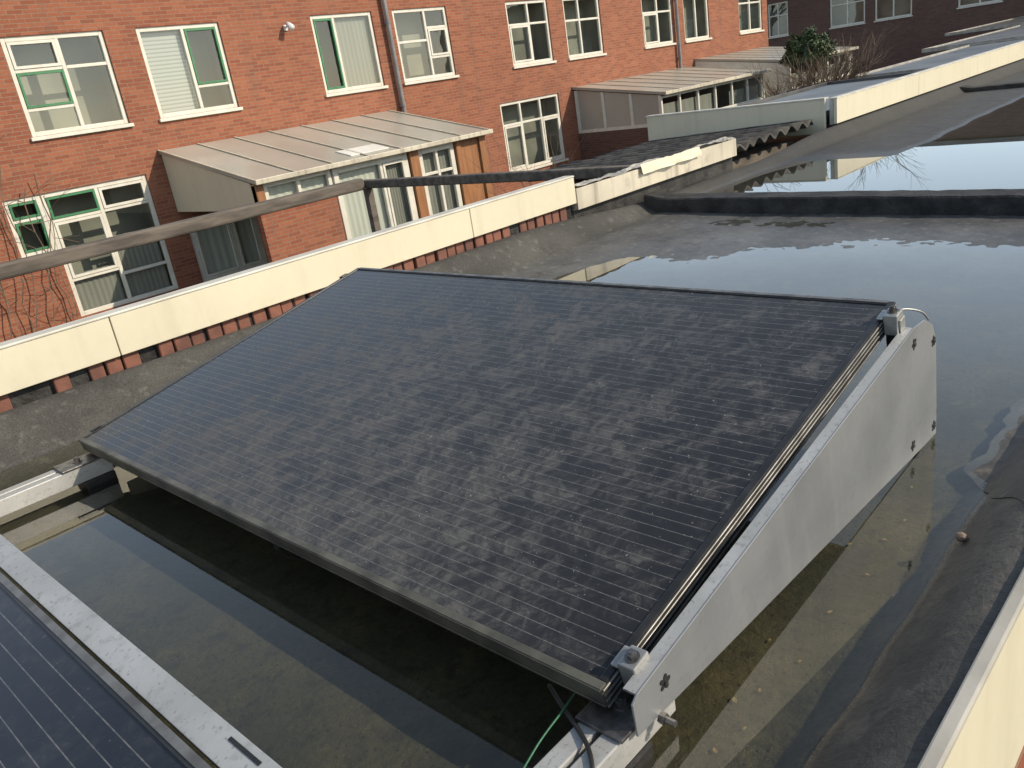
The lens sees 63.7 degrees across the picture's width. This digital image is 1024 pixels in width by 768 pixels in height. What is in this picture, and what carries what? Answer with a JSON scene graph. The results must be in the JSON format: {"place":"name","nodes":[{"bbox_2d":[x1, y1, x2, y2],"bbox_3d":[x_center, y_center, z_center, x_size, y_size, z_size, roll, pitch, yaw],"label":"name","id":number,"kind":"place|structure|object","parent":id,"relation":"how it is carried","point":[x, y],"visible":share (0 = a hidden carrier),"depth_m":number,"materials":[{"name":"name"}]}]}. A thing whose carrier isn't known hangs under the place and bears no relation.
{"place":"outdoors","nodes":[
{"label":"outdoors","id":0,"kind":"place"},
{"bbox_2d":[0,0,400,341],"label":"brick house","id":1,"kind":"structure","parent":0,"point":[105,100],"depth_m":13.60,"materials":[{"name":"red brick"}]},
{"bbox_2d":[2,195,57,257],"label":"window","id":2,"kind":"structure","parent":1,"relation":"in","point":[29,237],"depth_m":12.62,"materials":[{"name":"white paint"}]},
{"bbox_2d":[0,128,85,338],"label":"climbing plant","id":3,"kind":"object","parent":1,"relation":"attached to","point":[1,286],"visible":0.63,"depth_m":12.38,"materials":[{"name":"brown plant"}]},
{"bbox_2d":[0,30,133,141],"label":"window","id":4,"kind":"structure","parent":1,"relation":"in","point":[64,83],"depth_m":12.89,"materials":[{"name":"white paint"}]},
{"bbox_2d":[31,174,178,316],"bbox_3d":[-6.661,-2.302,13.564,0.532,1.950,1.678,10,28,42],"label":"window","id":5,"kind":"structure","parent":1,"relation":"in","point":[93,212],"depth_m":13.58,"materials":[{"name":"white paint"}]},
{"bbox_2d":[135,22,242,121],"bbox_3d":[-5.605,-5.307,14.059,0.600,1.455,1.546,10,28,42],"label":"window","id":6,"kind":"structure","parent":1,"relation":"in","point":[186,64],"depth_m":13.96,"materials":[{"name":"white paint"}]},
{"bbox_2d":[190,217,267,281],"bbox_3d":[-5.133,-2.534,14.862,0.120,1.130,1.341,10,28,42],"label":"window","id":7,"kind":"structure","parent":1,"relation":"in","point":[231,248],"depth_m":14.90,"materials":[{"name":"glass"}]},
{"bbox_2d":[283,22,294,30],"bbox_3d":[-4.050,-6.485,14.944,0.256,0.171,0.120,10,28,42],"label":"wall lamp","id":8,"kind":"object","parent":1,"relation":"attached to","point":[289,26],"visible":1,"depth_m":14.90,"materials":[{"name":"white plastic"}]},
{"bbox_2d":[310,11,388,96],"bbox_3d":[-3.357,-6.484,16.253,0.600,1.455,1.545,10,28,42],"label":"window","id":9,"kind":"structure","parent":1,"relation":"in","point":[346,47],"depth_m":16.31,"materials":[{"name":"white paint"}]},
{"bbox_2d":[381,0,406,112],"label":"drainpipe","id":10,"kind":"object","parent":1,"relation":"attached to","point":[387,22],"visible":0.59,"depth_m":16.71,"materials":[{"name":"metal"}]},
{"bbox_2d":[381,0,682,195],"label":"brick house","id":11,"kind":"structure","parent":0,"point":[509,72],"depth_m":20.00,"materials":[{"name":"red brick"}]},
{"bbox_2d":[391,6,459,85],"bbox_3d":[-2.008,-7.191,17.571,0.600,1.455,1.589,10,28,42],"label":"window","id":12,"kind":"structure","parent":11,"relation":"in","point":[422,35],"depth_m":17.82,"materials":[{"name":"glass"}]},
{"bbox_2d":[505,0,556,68],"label":"window","id":13,"kind":"structure","parent":11,"relation":"in","point":[527,20],"depth_m":20.09,"materials":[{"name":"glass"}]},
{"bbox_2d":[500,93,568,170],"bbox_3d":[0.376,-6.168,20.347,0.600,1.655,2.236,10,28,42],"label":"window","id":14,"kind":"structure","parent":11,"relation":"in","point":[525,128],"depth_m":20.66,"materials":[{"name":"white paint"}]},
{"bbox_2d":[562,0,606,60],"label":"window","id":15,"kind":"structure","parent":11,"relation":"in","point":[582,19],"depth_m":21.52,"materials":[{"name":"glass"}]},
{"bbox_2d":[641,0,676,48],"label":"window","id":16,"kind":"structure","parent":11,"relation":"in","point":[656,14],"depth_m":23.77,"materials":[{"name":"glass"}]},
{"bbox_2d":[674,0,684,99],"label":"drainpipe","id":17,"kind":"object","parent":11,"relation":"attached to","point":[679,57],"visible":0.41,"depth_m":23.84,"materials":[{"name":"metal"}]},
{"bbox_2d":[529,119,812,186],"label":"garden shed","id":18,"kind":"structure","parent":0,"point":[752,145],"depth_m":6.34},
{"bbox_2d":[678,0,768,67],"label":"brick house","id":19,"kind":"structure","parent":0,"point":[712,27],"depth_m":25.57,"materials":[{"name":"red brick"}]},
{"bbox_2d":[683,0,711,42],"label":"window","id":20,"kind":"structure","parent":19,"relation":"in","point":[695,12],"depth_m":25.17,"materials":[{"name":"glass"}]},
{"bbox_2d":[738,0,764,34],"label":"window","id":21,"kind":"structure","parent":19,"relation":"in","point":[749,10],"depth_m":27.41,"materials":[{"name":"glass"}]},
{"bbox_2d":[767,0,1023,73],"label":"brick block","id":22,"kind":"structure","parent":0,"point":[926,23],"depth_m":37.96,"materials":[{"name":"brick"}]},
{"bbox_2d":[768,1,788,38],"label":"window","id":23,"kind":"structure","parent":22,"relation":"in","point":[777,12],"depth_m":41.34,"materials":[{"name":"glass"}]},
{"bbox_2d":[829,0,865,29],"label":"window","id":24,"kind":"structure","parent":22,"relation":"in","point":[843,13],"depth_m":39.12,"materials":[{"name":"glass"}]},
{"bbox_2d":[874,0,912,21],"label":"window","id":25,"kind":"structure","parent":22,"relation":"in","point":[885,10],"depth_m":37.79,"materials":[{"name":"white paint"}]},
{"bbox_2d":[956,0,1002,8],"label":"window","id":26,"kind":"structure","parent":22,"relation":"in","point":[961,3],"depth_m":35.45,"materials":[{"name":"white paint"}]},
{"label":"ground","id":27,"kind":"structure","parent":0,"visible":0},
{"bbox_2d":[0,176,576,412],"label":"parapet wall","id":28,"kind":"structure","parent":27,"relation":"on","point":[38,365],"depth_m":2.96,"materials":[{"name":"cream painted plaster"},{"name":"brick"}]},
{"bbox_2d":[0,165,631,280],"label":"pergola frame","id":29,"kind":"object","parent":27,"relation":"on","point":[44,261],"visible":0.71,"depth_m":6.04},
{"bbox_2d":[157,110,494,262],"bbox_3d":[-2.897,-2.905,14.953,2.866,3.588,5.020,10,28,42],"label":"conservatory","id":30,"kind":"object","parent":27,"relation":"on","point":[224,174],"visible":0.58,"depth_m":13.73,"materials":[{"name":"beige brick"}]},
{"bbox_2d":[263,169,332,199],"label":"window","id":31,"kind":"structure","parent":30,"relation":"in","point":[284,187],"depth_m":12.70,"materials":[{"name":"white paint"}]},
{"bbox_2d":[330,152,418,239],"bbox_3d":[-2.179,-2.536,14.042,0.120,2.518,1.568,10,28,42],"label":"window","id":32,"kind":"structure","parent":30,"relation":"in","point":[400,204],"depth_m":13.82,"materials":[{"name":"white paint"}]},
{"bbox_2d":[418,142,462,214],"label":"window","id":33,"kind":"structure","parent":30,"relation":"in","point":[439,159],"depth_m":14.81,"materials":[{"name":"white paint"}]},
{"bbox_2d":[463,114,592,195],"bbox_3d":[0.309,-3.395,14.182,2.483,2.478,1.210,-3,21,16],"label":"bare shrub","id":34,"kind":"object","parent":27,"relation":"on","point":[525,164],"visible":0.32,"depth_m":14.14,"materials":[{"name":"brown plant"}]},
{"bbox_2d":[572,137,736,217],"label":"parapet wall","id":35,"kind":"structure","parent":27,"relation":"on","point":[628,186],"depth_m":4.72,"materials":[{"name":"beige paint"}]},
{"bbox_2d":[572,66,770,159],"bbox_3d":[4.536,-6.718,22.301,2.766,3.378,5.270,10,28,42],"label":"conservatory","id":36,"kind":"object","parent":27,"relation":"on","point":[613,121],"visible":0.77,"depth_m":20.87,"materials":[{"name":"white paint"}]},
{"bbox_2d":[662,74,762,113],"bbox_3d":[5.217,-7.371,21.230,0.108,0.676,5.098,10,28,42],"label":"window","id":37,"kind":"structure","parent":36,"relation":"in","point":[741,96],"depth_m":21.15,"materials":[{"name":"white paint"}]},
{"bbox_2d":[694,46,858,97],"bbox_3d":[8.365,-8.700,25.746,3.166,3.538,4.440,10,28,42],"label":"conservatory","id":38,"kind":"object","parent":27,"relation":"on","point":[744,58],"visible":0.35,"depth_m":24.32,"materials":[{"name":"white paint"}]},
{"bbox_2d":[791,51,850,87],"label":"window","id":39,"kind":"structure","parent":38,"relation":"in","point":[847,51],"depth_m":24.79,"materials":[{"name":"white paint"}]},
{"bbox_2d":[744,45,839,98],"bbox_3d":[4.039,-4.324,11.897,1.142,0.966,1.328,-9,20,1],"label":"bare shrub","id":40,"kind":"object","parent":27,"relation":"on","point":[775,92],"visible":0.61,"depth_m":11.72,"materials":[{"name":"brown plant"}]},
{"bbox_2d":[778,25,837,85],"bbox_3d":[8.013,-7.523,22.164,1.557,3.934,1.502,10,28,42],"label":"evergreen shrub","id":41,"kind":"object","parent":27,"relation":"on","point":[811,39],"visible":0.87,"depth_m":21.38,"materials":[{"name":"green plant"}]},
{"bbox_2d":[738,71,918,143],"bbox_3d":[3.380,-1.433,8.839,1.570,3.200,3.760,10,28,42],"label":"flat roofed extension","id":42,"kind":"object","parent":27,"relation":"on","point":[831,89],"visible":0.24,"depth_m":9.07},
{"bbox_2d":[767,14,903,89],"bbox_3d":[4.571,-4.575,11.938,1.617,1.190,1.872,-18,22,-23],"label":"bare shrub","id":43,"kind":"object","parent":27,"relation":"on","point":[853,72],"visible":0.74,"depth_m":11.63,"materials":[{"name":"brown plant"}]},
{"bbox_2d":[845,38,1023,79],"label":"flat roofed extension","id":44,"kind":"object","parent":27,"relation":"on","point":[931,61],"visible":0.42,"depth_m":14.10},
{"bbox_2d":[917,567,1023,767],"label":"brick extension","id":45,"kind":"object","parent":27,"relation":"on","point":[981,725],"visible":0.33,"depth_m":1.01,"materials":[{"name":"beige paint"}]},
{"bbox_2d":[0,59,1023,767],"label":"flat roof","id":46,"kind":"structure","parent":45,"relation":"on","point":[266,647],"depth_m":1.51,"materials":[{"name":"fabric"}]},
{"bbox_2d":[0,452,119,517],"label":"mounting rail","id":47,"kind":"object","parent":46,"relation":"on","point":[90,475],"visible":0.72,"depth_m":2.09,"materials":[{"name":"grey metal"}]},
{"bbox_2d":[0,534,282,767],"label":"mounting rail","id":48,"kind":"object","parent":46,"relation":"on","point":[67,700],"visible":1,"depth_m":0.83,"materials":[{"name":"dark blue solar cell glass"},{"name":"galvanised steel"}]},
{"bbox_2d":[273,544,311,562],"bbox_3d":[-0.308,0.263,1.686,0.435,0.122,0.177,-6,20,9],"label":"cable","id":49,"kind":"object","parent":46,"relation":"on","point":[289,556],"visible":0.15,"depth_m":1.66,"materials":[{"name":"black rubber"}]},
{"bbox_2d":[533,690,675,767],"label":"mounting rail","id":50,"kind":"object","parent":46,"relation":"on","point":[614,740],"visible":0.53,"depth_m":1.01,"materials":[{"name":"grey metal"}]},
{"bbox_2d":[78,267,936,736],"bbox_3d":[-0.117,0.120,1.950,1.803,0.377,1.077,10,39,42],"label":"solar panel","id":51,"kind":"object","parent":50,"relation":"on","point":[568,485],"visible":1,"depth_m":1.52,"materials":[{"name":"dark solar glass"},{"name":"aluminium"}]},
{"bbox_2d":[903,308,929,319],"bbox_3d":[0.755,-0.127,1.566,0.119,0.044,0.010,-18,22,-23],"label":"cable","id":52,"kind":"object","parent":51,"relation":"on","point":[922,312],"visible":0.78,"depth_m":1.57,"materials":[{"name":"white plastic"}]},
{"bbox_2d":[523,693,575,767],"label":"cable","id":53,"kind":"object","parent":50,"relation":"attached to","point":[547,730],"visible":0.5,"depth_m":1.02,"materials":[{"name":"green plastic"}]},
{"bbox_2d":[547,684,594,767],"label":"cable","id":54,"kind":"object","parent":50,"relation":"on","point":[573,722],"visible":1,"depth_m":1.02,"materials":[{"name":"black rubber"}]},
{"bbox_2d":[645,97,828,140],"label":"parapet wall","id":55,"kind":"structure","parent":46,"relation":"on","point":[672,125],"depth_m":6.87,"materials":[{"name":"grey paint"}]},
{"bbox_2d":[644,189,1023,215],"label":"roof ridge","id":56,"kind":"structure","parent":46,"relation":"on","point":[995,202],"depth_m":3.79,"materials":[{"name":"black rubber"}]},
{"bbox_2d":[706,97,1023,192],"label":"water","id":57,"kind":"structure","parent":46,"relation":"on","point":[987,148],"depth_m":4.90,"materials":[{"name":"liquid"}]},
{"bbox_2d":[829,40,1023,127],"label":"parapet wall","id":58,"kind":"structure","parent":46,"relation":"on","point":[848,106],"depth_m":7.50,"materials":[{"name":"beige paint"}]},
{"bbox_2d":[955,532,967,541],"bbox_3d":[0.724,0.246,1.327,0.019,0.016,0.019,2,23,28],"label":"pebble","id":59,"kind":"object","parent":46,"relation":"on","point":[961,537],"visible":1,"depth_m":1.32,"materials":[{"name":"brown stone"}]},
{"bbox_2d":[959,81,1023,91],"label":"roof ridge","id":60,"kind":"structure","parent":46,"relation":"on","point":[965,88],"depth_m":8.05,"materials":[{"name":"black rubber"}]},
{"bbox_2d":[963,399,1023,501],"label":"roofing membrane","id":61,"kind":"object","parent":46,"relation":"on","point":[996,470],"visible":1,"depth_m":1.56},
{"bbox_2d":[922,24,1023,56],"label":"flat roofed extension","id":62,"kind":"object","parent":27,"relation":"on","point":[1015,32],"visible":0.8,"depth_m":18.69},
{"bbox_2d":[945,16,1023,42],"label":"flat roofed extension","id":63,"kind":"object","parent":27,"relation":"on","point":[975,31],"visible":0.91,"depth_m":25.77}
]}

